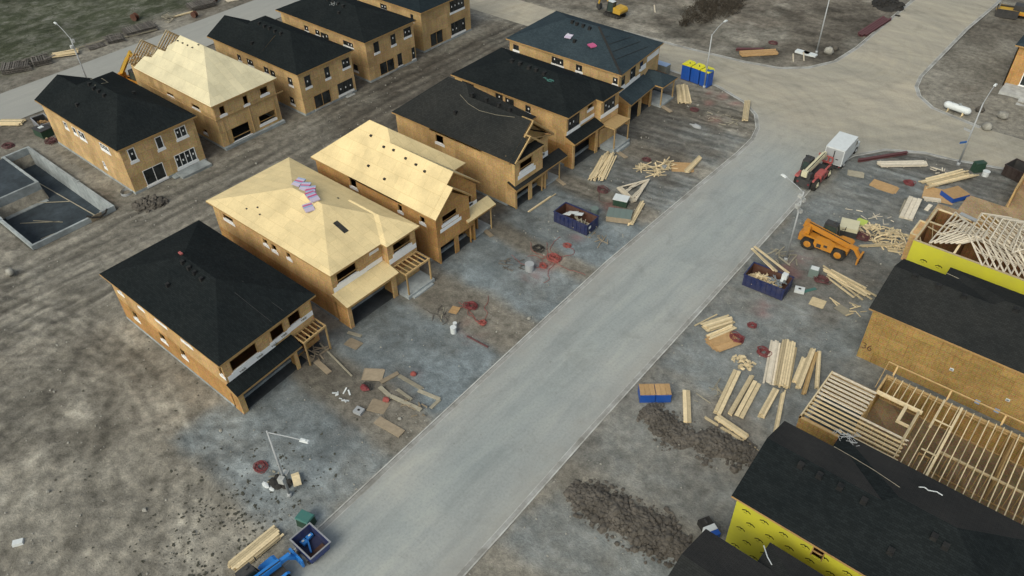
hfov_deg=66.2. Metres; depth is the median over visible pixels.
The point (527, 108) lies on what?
window frame
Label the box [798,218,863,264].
telehandler
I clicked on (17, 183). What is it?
house foundation
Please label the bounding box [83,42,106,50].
pallet stack
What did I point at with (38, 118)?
dumpster
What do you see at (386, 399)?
bag
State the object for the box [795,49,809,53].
concrete slab
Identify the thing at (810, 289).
plank
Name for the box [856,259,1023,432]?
timber house
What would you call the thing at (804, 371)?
lumber stack
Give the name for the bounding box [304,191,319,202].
shingle packs
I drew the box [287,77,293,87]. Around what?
window frame
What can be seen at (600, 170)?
lumber stack
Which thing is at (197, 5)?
pallet stack
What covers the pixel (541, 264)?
hose coil
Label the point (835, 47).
boulder
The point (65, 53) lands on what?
lumber stack
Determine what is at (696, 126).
silver bag
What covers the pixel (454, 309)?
plywood sheet
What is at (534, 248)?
hose coil
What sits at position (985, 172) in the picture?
bucket
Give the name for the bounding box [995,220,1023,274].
roof truss
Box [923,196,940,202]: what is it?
lumber stack
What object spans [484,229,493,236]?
plank
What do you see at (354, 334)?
plank
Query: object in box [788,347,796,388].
loose boards
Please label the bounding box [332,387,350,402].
scrap wood
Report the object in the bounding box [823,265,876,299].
lumber stack
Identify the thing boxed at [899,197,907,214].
loose boards
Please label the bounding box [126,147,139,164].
window frame
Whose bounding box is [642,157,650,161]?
hose coil
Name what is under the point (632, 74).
window frame
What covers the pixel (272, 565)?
telehandler
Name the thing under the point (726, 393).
lumber stack
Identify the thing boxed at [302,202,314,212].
shingle packs
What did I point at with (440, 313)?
scrap wood
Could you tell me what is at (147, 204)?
soil heap
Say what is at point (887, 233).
scrap wood
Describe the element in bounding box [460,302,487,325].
hose coil
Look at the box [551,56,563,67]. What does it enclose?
window frame
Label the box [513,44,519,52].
window frame
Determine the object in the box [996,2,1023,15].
flatbed trailer
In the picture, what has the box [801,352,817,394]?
lumber stack
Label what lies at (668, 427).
soil heap
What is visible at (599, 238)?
scrap wood
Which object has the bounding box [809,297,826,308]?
plywood sheet
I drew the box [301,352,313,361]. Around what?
plank
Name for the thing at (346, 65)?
window frame
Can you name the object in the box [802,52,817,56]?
concrete slab
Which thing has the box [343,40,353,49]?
window frame
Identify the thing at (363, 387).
bag
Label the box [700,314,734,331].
lumber stack
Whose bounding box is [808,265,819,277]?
utility box
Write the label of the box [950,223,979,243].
roof truss
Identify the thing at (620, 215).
shingle crate
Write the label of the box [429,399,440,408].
plank
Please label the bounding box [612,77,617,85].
window frame
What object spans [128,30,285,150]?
timber house
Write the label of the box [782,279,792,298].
door
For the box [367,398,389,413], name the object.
plywood sheet
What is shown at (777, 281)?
scrap wood
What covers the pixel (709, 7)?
shrub
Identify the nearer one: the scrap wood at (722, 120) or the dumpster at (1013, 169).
the dumpster at (1013, 169)
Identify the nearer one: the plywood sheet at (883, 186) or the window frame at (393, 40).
the plywood sheet at (883, 186)
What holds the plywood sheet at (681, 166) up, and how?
on the ground at (132, 464)
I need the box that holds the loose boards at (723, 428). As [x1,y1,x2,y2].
[705,416,758,450]
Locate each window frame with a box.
[77,130,87,142]
[99,142,110,155]
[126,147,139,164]
[154,135,165,152]
[174,125,189,141]
[174,147,198,170]
[246,58,253,67]
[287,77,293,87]
[289,96,295,106]
[304,74,312,89]
[320,32,328,39]
[324,66,331,80]
[337,78,354,97]
[341,57,350,70]
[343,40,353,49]
[353,64,358,73]
[373,41,380,55]
[380,3,386,9]
[390,34,396,47]
[397,53,402,66]
[403,26,411,39]
[411,47,415,60]
[449,0,464,14]
[451,17,465,37]
[495,93,502,99]
[505,97,513,105]
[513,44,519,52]
[525,105,530,113]
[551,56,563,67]
[568,112,579,133]
[575,64,582,73]
[603,96,614,117]
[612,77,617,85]
[621,76,624,86]
[629,66,635,81]
[1018,74,1023,86]
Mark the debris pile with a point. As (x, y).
(274, 484)
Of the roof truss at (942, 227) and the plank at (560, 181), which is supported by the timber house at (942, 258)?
the roof truss at (942, 227)
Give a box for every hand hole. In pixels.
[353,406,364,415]
[794,285,804,294]
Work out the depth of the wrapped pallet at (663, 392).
71.04 m
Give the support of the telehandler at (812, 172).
on the ground at (132, 464)
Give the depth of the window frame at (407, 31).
122.82 m
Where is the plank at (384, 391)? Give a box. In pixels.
[378,385,390,398]
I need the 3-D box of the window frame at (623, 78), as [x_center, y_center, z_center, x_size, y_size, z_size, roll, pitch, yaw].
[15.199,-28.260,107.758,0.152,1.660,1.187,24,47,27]
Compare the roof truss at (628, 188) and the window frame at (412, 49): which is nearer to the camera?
the roof truss at (628, 188)
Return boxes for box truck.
[822,131,859,169]
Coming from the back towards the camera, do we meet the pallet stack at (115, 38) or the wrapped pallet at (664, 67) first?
the pallet stack at (115, 38)
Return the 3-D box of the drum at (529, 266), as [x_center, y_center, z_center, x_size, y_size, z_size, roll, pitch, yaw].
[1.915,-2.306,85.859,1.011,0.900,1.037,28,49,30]
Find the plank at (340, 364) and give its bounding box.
[319,343,351,376]
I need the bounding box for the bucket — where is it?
[982,169,989,176]
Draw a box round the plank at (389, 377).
[379,371,399,383]
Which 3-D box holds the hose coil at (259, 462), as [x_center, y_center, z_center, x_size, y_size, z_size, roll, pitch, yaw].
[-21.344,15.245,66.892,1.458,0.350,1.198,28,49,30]
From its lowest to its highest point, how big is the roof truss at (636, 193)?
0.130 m
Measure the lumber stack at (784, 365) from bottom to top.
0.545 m
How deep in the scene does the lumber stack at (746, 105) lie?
111.32 m
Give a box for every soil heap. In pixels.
[131,194,168,213]
[563,479,692,567]
[636,402,695,450]
[688,423,758,473]
[871,0,905,16]
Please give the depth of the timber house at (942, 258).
79.21 m
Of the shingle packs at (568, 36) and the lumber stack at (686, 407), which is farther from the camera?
the shingle packs at (568, 36)
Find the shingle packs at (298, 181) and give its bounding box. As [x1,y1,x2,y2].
[291,177,305,186]
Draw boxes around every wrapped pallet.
[638,384,655,402]
[654,384,671,402]
[657,60,670,73]
[840,217,859,238]
[940,186,969,202]
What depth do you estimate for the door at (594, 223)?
90.53 m
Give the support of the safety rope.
on the timber house at (818, 505)
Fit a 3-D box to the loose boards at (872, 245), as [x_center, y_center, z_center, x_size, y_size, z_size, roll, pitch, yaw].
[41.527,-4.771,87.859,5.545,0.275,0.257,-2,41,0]
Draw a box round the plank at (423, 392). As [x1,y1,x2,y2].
[417,389,440,399]
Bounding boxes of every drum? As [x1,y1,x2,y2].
[525,261,533,272]
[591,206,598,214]
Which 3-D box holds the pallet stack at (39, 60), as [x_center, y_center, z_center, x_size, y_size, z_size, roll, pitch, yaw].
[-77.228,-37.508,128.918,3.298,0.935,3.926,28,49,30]
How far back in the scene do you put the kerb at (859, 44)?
126.11 m
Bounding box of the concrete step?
[346,91,354,97]
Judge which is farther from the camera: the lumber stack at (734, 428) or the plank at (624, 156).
the plank at (624, 156)
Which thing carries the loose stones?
on the ground at (132, 464)
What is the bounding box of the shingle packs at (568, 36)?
[564,33,572,38]
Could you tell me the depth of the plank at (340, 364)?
76.13 m
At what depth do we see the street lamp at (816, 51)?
123.37 m
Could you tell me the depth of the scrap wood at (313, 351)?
77.17 m
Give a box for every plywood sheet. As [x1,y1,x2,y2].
[291,472,301,486]
[344,338,362,349]
[361,368,384,380]
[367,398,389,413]
[374,416,404,437]
[449,306,459,313]
[671,162,693,171]
[705,331,740,351]
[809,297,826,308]
[834,304,851,315]
[847,170,863,177]
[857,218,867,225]
[869,179,898,193]
[922,185,952,204]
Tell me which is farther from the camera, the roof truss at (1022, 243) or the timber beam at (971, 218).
the timber beam at (971, 218)
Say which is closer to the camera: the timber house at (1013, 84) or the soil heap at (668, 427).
the soil heap at (668, 427)
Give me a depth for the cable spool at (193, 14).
142.20 m
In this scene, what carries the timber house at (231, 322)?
on the ground at (132, 464)
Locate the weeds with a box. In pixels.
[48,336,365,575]
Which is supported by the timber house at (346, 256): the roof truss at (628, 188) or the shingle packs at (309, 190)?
the shingle packs at (309, 190)
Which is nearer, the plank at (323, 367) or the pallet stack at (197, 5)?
the plank at (323, 367)
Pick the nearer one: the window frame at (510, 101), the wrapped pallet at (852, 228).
the wrapped pallet at (852, 228)
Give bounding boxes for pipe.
[467,335,487,347]
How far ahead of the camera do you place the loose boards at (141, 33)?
137.34 m
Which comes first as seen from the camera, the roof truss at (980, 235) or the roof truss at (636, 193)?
the roof truss at (980, 235)
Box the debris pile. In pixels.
[262,474,292,490]
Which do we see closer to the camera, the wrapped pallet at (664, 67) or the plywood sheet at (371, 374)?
the plywood sheet at (371, 374)
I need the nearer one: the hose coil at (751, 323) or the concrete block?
the concrete block
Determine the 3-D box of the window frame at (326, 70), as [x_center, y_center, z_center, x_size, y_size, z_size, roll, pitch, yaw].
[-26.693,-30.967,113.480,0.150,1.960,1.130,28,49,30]
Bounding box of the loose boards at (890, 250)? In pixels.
[887,248,903,253]
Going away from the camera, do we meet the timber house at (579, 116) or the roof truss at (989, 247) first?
the roof truss at (989, 247)
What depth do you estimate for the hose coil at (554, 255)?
87.20 m
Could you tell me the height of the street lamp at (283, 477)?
8.550 m
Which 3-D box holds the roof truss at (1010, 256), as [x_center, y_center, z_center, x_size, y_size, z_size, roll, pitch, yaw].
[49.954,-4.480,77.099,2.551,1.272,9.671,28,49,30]
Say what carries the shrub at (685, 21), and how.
on the ground at (132, 464)
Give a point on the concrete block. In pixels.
(17, 542)
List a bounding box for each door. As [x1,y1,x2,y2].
[587,217,597,234]
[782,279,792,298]
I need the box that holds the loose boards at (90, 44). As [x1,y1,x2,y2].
[75,39,104,48]
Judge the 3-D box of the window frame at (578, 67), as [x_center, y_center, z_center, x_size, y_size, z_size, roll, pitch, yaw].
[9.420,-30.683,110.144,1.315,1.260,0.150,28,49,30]
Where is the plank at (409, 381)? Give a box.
[398,374,423,389]
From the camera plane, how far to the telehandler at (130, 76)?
120.65 m
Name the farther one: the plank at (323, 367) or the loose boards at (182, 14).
the loose boards at (182, 14)
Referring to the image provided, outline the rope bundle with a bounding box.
[832,429,860,445]
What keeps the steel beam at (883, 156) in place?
on the ground at (132, 464)
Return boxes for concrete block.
[12,538,23,547]
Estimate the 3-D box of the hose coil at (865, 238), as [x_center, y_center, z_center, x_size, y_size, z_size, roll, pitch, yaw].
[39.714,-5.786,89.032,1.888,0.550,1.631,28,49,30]
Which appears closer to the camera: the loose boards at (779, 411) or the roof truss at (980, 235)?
the loose boards at (779, 411)
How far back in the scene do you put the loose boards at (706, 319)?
79.45 m
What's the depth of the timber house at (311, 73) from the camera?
114.19 m
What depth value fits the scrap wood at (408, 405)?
71.52 m
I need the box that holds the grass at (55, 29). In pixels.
[0,0,182,64]
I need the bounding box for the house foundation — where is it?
[0,146,115,249]
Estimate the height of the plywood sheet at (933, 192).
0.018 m
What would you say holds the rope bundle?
on the timber house at (818, 505)
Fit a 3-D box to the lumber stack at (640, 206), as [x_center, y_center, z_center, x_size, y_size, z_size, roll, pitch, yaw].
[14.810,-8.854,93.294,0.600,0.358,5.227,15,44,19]
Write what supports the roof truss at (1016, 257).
on the timber house at (942, 258)
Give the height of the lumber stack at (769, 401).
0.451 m
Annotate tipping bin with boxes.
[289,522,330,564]
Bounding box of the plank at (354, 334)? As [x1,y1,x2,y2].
[347,331,361,336]
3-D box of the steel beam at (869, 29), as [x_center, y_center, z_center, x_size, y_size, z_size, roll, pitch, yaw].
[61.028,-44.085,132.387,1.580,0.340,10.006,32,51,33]
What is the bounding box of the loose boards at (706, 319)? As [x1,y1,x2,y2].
[694,314,717,325]
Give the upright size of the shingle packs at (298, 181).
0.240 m
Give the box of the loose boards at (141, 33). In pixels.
[124,29,156,37]
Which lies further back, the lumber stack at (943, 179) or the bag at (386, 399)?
the lumber stack at (943, 179)
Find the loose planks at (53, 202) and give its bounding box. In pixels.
[20,183,94,238]
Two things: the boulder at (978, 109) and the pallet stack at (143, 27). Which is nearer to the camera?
the boulder at (978, 109)
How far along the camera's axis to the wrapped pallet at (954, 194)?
94.04 m
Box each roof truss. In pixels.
[617,182,643,202]
[618,182,644,202]
[619,181,646,201]
[620,182,646,201]
[621,179,649,201]
[929,212,964,243]
[934,215,968,243]
[939,218,972,243]
[945,221,975,243]
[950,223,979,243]
[956,225,984,243]
[961,229,988,243]
[968,213,1011,265]
[974,214,1018,267]
[981,216,1023,269]
[988,218,1023,271]
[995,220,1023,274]
[1003,222,1023,276]
[1010,224,1023,275]
[1011,229,1023,253]
[1017,237,1023,262]
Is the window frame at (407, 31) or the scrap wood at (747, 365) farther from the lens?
the window frame at (407, 31)
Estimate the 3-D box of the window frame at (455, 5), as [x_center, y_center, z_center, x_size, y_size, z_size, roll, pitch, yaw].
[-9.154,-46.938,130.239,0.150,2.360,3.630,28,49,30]
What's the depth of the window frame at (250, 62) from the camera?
116.24 m
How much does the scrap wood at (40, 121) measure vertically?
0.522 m
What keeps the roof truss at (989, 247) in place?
on the timber house at (942, 258)
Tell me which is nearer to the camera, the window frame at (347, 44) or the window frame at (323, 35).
the window frame at (347, 44)
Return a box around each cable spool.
[130,12,138,20]
[190,11,197,17]
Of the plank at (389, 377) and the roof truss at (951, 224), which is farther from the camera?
the roof truss at (951, 224)
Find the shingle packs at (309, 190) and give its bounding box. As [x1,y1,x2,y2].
[305,188,316,193]
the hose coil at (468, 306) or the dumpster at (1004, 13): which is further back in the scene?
the dumpster at (1004, 13)
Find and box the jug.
[450,325,456,334]
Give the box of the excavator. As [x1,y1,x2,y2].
[596,0,627,18]
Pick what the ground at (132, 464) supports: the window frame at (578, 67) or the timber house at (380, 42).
the timber house at (380, 42)
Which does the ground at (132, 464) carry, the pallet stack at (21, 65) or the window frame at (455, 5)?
the pallet stack at (21, 65)
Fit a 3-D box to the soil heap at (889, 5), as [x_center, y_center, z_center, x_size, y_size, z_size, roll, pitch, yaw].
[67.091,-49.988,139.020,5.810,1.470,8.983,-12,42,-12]
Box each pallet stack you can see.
[0,58,32,74]
[24,52,55,66]
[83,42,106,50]
[102,33,125,43]
[121,21,158,37]
[185,0,216,10]
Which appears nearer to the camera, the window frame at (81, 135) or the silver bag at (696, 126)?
the window frame at (81, 135)
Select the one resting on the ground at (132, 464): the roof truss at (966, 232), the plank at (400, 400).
the plank at (400, 400)
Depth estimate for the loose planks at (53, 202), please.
100.83 m
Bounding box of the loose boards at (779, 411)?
[773,390,785,431]
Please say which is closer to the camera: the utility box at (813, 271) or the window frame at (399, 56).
the utility box at (813, 271)
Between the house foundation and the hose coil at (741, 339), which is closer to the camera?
the hose coil at (741, 339)
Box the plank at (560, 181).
[556,178,565,185]
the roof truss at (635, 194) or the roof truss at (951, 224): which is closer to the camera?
the roof truss at (951, 224)
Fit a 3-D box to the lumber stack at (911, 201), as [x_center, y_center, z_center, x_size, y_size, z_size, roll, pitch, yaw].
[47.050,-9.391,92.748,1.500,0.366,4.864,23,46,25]
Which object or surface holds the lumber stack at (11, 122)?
on the ground at (132, 464)
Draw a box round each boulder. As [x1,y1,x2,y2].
[5,267,13,276]
[824,46,833,54]
[832,45,838,50]
[975,105,984,112]
[981,122,992,130]
[996,111,1008,119]
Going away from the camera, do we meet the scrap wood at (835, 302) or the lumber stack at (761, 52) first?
the scrap wood at (835, 302)
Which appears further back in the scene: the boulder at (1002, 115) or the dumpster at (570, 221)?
the boulder at (1002, 115)
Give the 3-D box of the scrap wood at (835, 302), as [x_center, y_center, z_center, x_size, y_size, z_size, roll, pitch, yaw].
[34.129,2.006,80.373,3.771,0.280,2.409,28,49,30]
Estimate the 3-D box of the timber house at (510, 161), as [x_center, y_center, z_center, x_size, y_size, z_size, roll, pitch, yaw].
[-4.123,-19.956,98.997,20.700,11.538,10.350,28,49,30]
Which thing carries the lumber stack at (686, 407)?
on the ground at (132, 464)
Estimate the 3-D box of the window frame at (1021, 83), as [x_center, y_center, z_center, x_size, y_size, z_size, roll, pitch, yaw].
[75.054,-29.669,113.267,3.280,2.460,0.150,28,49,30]
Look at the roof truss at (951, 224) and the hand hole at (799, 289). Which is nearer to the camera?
the roof truss at (951, 224)
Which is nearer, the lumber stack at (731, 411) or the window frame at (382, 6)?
the lumber stack at (731, 411)
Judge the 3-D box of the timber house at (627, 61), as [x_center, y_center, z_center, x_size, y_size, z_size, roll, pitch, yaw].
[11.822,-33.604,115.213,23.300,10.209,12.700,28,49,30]
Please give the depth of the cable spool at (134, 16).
141.59 m
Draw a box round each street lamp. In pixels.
[53,22,86,77]
[266,430,309,497]
[703,20,727,87]
[781,174,805,260]
[815,0,829,52]
[956,83,997,165]
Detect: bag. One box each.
[360,381,370,391]
[383,397,389,402]
[690,123,700,128]
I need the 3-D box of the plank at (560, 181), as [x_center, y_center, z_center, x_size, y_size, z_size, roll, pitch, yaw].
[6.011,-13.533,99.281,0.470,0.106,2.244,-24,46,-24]
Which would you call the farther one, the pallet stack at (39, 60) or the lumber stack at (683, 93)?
the pallet stack at (39, 60)
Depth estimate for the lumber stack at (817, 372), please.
73.48 m
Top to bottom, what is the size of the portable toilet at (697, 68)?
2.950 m
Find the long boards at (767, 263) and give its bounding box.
[751,246,789,272]
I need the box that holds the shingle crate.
[606,207,632,223]
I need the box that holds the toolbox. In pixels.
[697,516,720,536]
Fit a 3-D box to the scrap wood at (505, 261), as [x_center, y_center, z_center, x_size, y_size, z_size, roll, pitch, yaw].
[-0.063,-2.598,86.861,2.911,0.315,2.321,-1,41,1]
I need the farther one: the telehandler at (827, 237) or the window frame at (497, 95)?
the window frame at (497, 95)
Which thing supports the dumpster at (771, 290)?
on the ground at (132, 464)
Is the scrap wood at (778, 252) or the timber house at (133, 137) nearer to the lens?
the scrap wood at (778, 252)
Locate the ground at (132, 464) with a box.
[0,0,1023,575]
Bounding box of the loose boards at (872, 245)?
[858,243,904,247]
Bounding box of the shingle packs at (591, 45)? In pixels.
[587,43,596,47]
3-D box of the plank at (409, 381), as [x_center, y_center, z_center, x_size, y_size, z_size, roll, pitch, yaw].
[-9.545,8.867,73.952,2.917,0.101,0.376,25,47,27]
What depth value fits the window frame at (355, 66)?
121.87 m
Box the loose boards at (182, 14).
[173,11,192,17]
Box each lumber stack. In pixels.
[0,119,26,125]
[52,48,78,57]
[228,525,283,571]
[588,151,616,180]
[627,201,644,225]
[676,83,691,103]
[682,390,690,422]
[684,155,701,172]
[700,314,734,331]
[706,324,736,339]
[713,369,740,414]
[714,414,748,439]
[728,375,753,415]
[735,380,760,418]
[739,49,778,56]
[742,100,749,120]
[758,387,778,417]
[763,340,780,384]
[774,339,795,388]
[792,356,806,383]
[795,348,815,388]
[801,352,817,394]
[814,351,820,388]
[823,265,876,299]
[877,160,927,167]
[899,196,921,220]
[918,169,978,188]
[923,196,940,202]
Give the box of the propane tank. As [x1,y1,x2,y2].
[944,101,971,116]
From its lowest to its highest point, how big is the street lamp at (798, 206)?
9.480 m
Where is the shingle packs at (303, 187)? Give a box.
[299,182,310,190]
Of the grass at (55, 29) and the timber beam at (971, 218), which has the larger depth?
the grass at (55, 29)
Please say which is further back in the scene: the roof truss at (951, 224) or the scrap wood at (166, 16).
the scrap wood at (166, 16)
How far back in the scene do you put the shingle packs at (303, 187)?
84.29 m
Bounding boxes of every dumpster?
[30,113,51,126]
[553,202,598,235]
[742,262,793,300]
[994,4,1019,19]
[1001,158,1023,182]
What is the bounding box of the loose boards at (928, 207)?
[924,204,932,210]
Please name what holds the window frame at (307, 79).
in the timber house at (311, 73)
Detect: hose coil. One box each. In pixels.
[1,142,14,148]
[253,460,268,473]
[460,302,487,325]
[463,301,477,309]
[512,242,550,268]
[530,238,584,282]
[532,244,544,252]
[563,243,571,247]
[597,185,609,203]
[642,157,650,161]
[690,107,698,111]
[729,331,744,344]
[747,322,756,327]
[756,346,771,357]
[768,40,777,44]
[814,275,831,284]
[856,231,871,241]
[903,179,915,185]
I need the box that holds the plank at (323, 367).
[313,359,331,374]
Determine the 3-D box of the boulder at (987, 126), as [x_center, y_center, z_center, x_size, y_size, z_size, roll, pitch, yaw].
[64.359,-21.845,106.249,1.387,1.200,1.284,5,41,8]
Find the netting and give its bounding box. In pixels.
[44,137,57,145]
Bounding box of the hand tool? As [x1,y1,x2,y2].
[300,532,313,552]
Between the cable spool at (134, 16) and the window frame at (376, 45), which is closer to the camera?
the window frame at (376, 45)
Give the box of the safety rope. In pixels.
[834,446,898,486]
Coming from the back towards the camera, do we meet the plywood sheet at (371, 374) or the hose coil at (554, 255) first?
the hose coil at (554, 255)
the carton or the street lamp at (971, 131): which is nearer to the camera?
the carton
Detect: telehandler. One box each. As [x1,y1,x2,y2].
[118,50,138,83]
[235,548,304,575]
[793,151,833,190]
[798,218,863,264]
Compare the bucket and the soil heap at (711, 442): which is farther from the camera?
the bucket
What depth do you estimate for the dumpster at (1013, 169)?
97.22 m
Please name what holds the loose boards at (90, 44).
on the ground at (132, 464)
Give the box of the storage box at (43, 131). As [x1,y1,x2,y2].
[31,123,53,138]
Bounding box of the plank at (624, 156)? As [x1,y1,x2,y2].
[616,151,627,158]
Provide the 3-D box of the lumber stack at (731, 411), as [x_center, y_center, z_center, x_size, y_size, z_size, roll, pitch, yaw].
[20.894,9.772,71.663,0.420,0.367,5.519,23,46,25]
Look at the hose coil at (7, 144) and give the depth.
108.97 m
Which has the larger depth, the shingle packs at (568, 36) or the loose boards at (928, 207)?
the shingle packs at (568, 36)
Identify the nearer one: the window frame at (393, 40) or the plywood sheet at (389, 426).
the plywood sheet at (389, 426)
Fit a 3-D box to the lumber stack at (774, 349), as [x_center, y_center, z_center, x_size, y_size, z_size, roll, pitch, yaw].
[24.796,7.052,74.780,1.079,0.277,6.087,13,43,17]
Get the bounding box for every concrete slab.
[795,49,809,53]
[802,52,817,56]
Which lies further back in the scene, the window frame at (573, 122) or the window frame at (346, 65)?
the window frame at (346, 65)
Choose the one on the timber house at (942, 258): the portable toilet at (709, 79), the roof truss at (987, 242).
the roof truss at (987, 242)
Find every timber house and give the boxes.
[34,71,211,196]
[99,220,331,413]
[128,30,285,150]
[206,157,434,328]
[207,15,356,115]
[275,0,416,82]
[311,120,495,263]
[359,0,470,52]
[392,77,567,208]
[451,47,629,168]
[506,11,677,124]
[668,529,823,575]
[725,421,1023,575]
[796,361,1023,524]
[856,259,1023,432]
[901,208,1023,294]
[926,174,1023,224]
[998,35,1023,105]
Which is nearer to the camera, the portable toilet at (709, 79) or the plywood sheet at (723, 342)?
the plywood sheet at (723, 342)
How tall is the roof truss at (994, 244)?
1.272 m
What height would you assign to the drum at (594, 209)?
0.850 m
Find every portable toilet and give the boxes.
[681,60,695,81]
[690,63,705,84]
[699,66,714,88]
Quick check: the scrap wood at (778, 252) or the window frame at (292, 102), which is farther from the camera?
the window frame at (292, 102)
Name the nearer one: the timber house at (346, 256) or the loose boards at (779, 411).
the loose boards at (779, 411)
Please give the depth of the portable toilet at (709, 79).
116.84 m
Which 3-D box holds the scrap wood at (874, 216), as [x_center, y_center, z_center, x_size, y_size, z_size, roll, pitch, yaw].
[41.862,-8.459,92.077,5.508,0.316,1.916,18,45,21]
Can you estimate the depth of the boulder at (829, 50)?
124.76 m
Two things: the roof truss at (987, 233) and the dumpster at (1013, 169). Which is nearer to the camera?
the roof truss at (987, 233)
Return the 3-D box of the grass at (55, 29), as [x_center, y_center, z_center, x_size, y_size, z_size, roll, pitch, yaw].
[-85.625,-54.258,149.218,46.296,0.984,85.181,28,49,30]
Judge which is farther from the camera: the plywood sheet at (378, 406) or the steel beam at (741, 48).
the steel beam at (741, 48)
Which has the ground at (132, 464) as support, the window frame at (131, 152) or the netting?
the netting
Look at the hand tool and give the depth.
60.92 m
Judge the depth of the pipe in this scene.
77.77 m
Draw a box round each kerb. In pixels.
[282,69,759,566]
[456,149,1003,575]
[624,0,914,68]
[914,0,1000,127]
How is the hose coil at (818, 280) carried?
on the ground at (132, 464)
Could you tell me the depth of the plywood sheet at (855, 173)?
98.94 m
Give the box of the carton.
[780,272,788,281]
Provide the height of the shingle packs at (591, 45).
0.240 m
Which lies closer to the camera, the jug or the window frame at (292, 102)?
the jug
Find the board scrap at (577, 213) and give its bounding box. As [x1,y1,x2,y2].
[563,211,583,215]
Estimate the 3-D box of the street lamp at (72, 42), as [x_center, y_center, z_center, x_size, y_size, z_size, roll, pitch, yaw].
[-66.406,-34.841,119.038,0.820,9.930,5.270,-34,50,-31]
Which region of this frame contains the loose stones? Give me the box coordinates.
[0,3,948,574]
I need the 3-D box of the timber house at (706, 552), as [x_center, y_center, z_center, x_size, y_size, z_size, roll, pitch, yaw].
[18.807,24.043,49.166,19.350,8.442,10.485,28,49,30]
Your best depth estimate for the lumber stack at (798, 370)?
73.54 m
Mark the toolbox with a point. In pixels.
(707, 523)
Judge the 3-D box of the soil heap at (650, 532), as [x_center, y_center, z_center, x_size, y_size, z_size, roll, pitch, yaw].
[9.454,18.108,62.141,11.462,1.256,5.642,28,49,30]
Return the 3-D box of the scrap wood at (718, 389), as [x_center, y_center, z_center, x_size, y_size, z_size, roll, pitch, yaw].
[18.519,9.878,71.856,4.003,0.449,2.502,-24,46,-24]
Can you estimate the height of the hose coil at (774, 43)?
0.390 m
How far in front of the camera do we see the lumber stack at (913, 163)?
99.94 m
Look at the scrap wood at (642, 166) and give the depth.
100.56 m
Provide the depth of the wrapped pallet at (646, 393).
71.15 m
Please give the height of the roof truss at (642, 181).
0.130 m
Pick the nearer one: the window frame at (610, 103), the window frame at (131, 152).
the window frame at (131, 152)
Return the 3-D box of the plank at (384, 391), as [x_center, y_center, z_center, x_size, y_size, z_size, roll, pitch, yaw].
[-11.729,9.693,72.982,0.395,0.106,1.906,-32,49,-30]
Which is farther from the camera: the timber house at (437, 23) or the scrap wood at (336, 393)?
the timber house at (437, 23)
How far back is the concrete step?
118.06 m
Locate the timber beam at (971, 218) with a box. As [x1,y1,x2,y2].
[959,212,976,221]
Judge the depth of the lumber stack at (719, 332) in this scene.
77.76 m
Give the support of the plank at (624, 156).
on the ground at (132, 464)
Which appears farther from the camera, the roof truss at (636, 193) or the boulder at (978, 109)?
the boulder at (978, 109)
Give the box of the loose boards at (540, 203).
[528,193,555,211]
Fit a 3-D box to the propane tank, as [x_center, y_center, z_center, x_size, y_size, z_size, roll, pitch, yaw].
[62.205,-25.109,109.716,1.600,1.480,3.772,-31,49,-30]
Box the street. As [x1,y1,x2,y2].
[0,0,1023,575]
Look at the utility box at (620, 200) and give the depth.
94.48 m
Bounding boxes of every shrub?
[677,16,692,25]
[680,0,746,23]
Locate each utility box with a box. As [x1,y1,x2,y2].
[294,509,316,527]
[613,193,629,207]
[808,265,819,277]
[970,160,987,172]
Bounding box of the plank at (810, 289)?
[804,287,816,292]
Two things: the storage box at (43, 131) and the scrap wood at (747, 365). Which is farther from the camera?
the storage box at (43, 131)
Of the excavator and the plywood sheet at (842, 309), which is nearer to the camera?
the plywood sheet at (842, 309)
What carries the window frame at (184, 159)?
in the timber house at (133, 137)
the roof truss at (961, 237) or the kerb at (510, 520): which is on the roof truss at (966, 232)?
the roof truss at (961, 237)
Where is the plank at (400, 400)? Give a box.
[390,394,422,410]
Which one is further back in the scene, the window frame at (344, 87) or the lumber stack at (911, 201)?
the window frame at (344, 87)
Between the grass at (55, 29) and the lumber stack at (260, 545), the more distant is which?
the grass at (55, 29)
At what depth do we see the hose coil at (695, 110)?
111.91 m
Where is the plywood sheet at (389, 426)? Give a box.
[374,416,404,437]
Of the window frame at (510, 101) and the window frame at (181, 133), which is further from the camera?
the window frame at (510, 101)
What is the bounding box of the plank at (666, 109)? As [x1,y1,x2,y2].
[661,105,672,112]
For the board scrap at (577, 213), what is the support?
in the dumpster at (570, 221)
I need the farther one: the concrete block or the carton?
the carton
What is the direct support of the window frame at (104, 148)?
in the timber house at (133, 137)
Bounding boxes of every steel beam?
[736,47,763,50]
[857,16,891,36]
[858,151,907,161]
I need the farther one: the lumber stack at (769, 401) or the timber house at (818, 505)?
the lumber stack at (769, 401)
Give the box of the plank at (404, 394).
[396,388,412,400]
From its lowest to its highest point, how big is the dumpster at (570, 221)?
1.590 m
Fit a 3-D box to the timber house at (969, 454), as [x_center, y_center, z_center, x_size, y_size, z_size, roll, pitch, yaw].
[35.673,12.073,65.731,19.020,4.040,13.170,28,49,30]
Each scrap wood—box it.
[37,120,48,124]
[161,12,173,22]
[308,345,328,360]
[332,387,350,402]
[400,399,426,416]
[423,305,453,324]
[498,258,524,271]
[572,216,596,232]
[585,231,607,247]
[633,162,667,177]
[654,157,677,170]
[694,378,722,402]
[707,111,737,125]
[731,354,756,370]
[748,272,781,287]
[767,246,797,265]
[767,275,786,286]
[829,297,865,316]
[845,208,893,224]
[858,222,908,254]
[931,167,946,173]

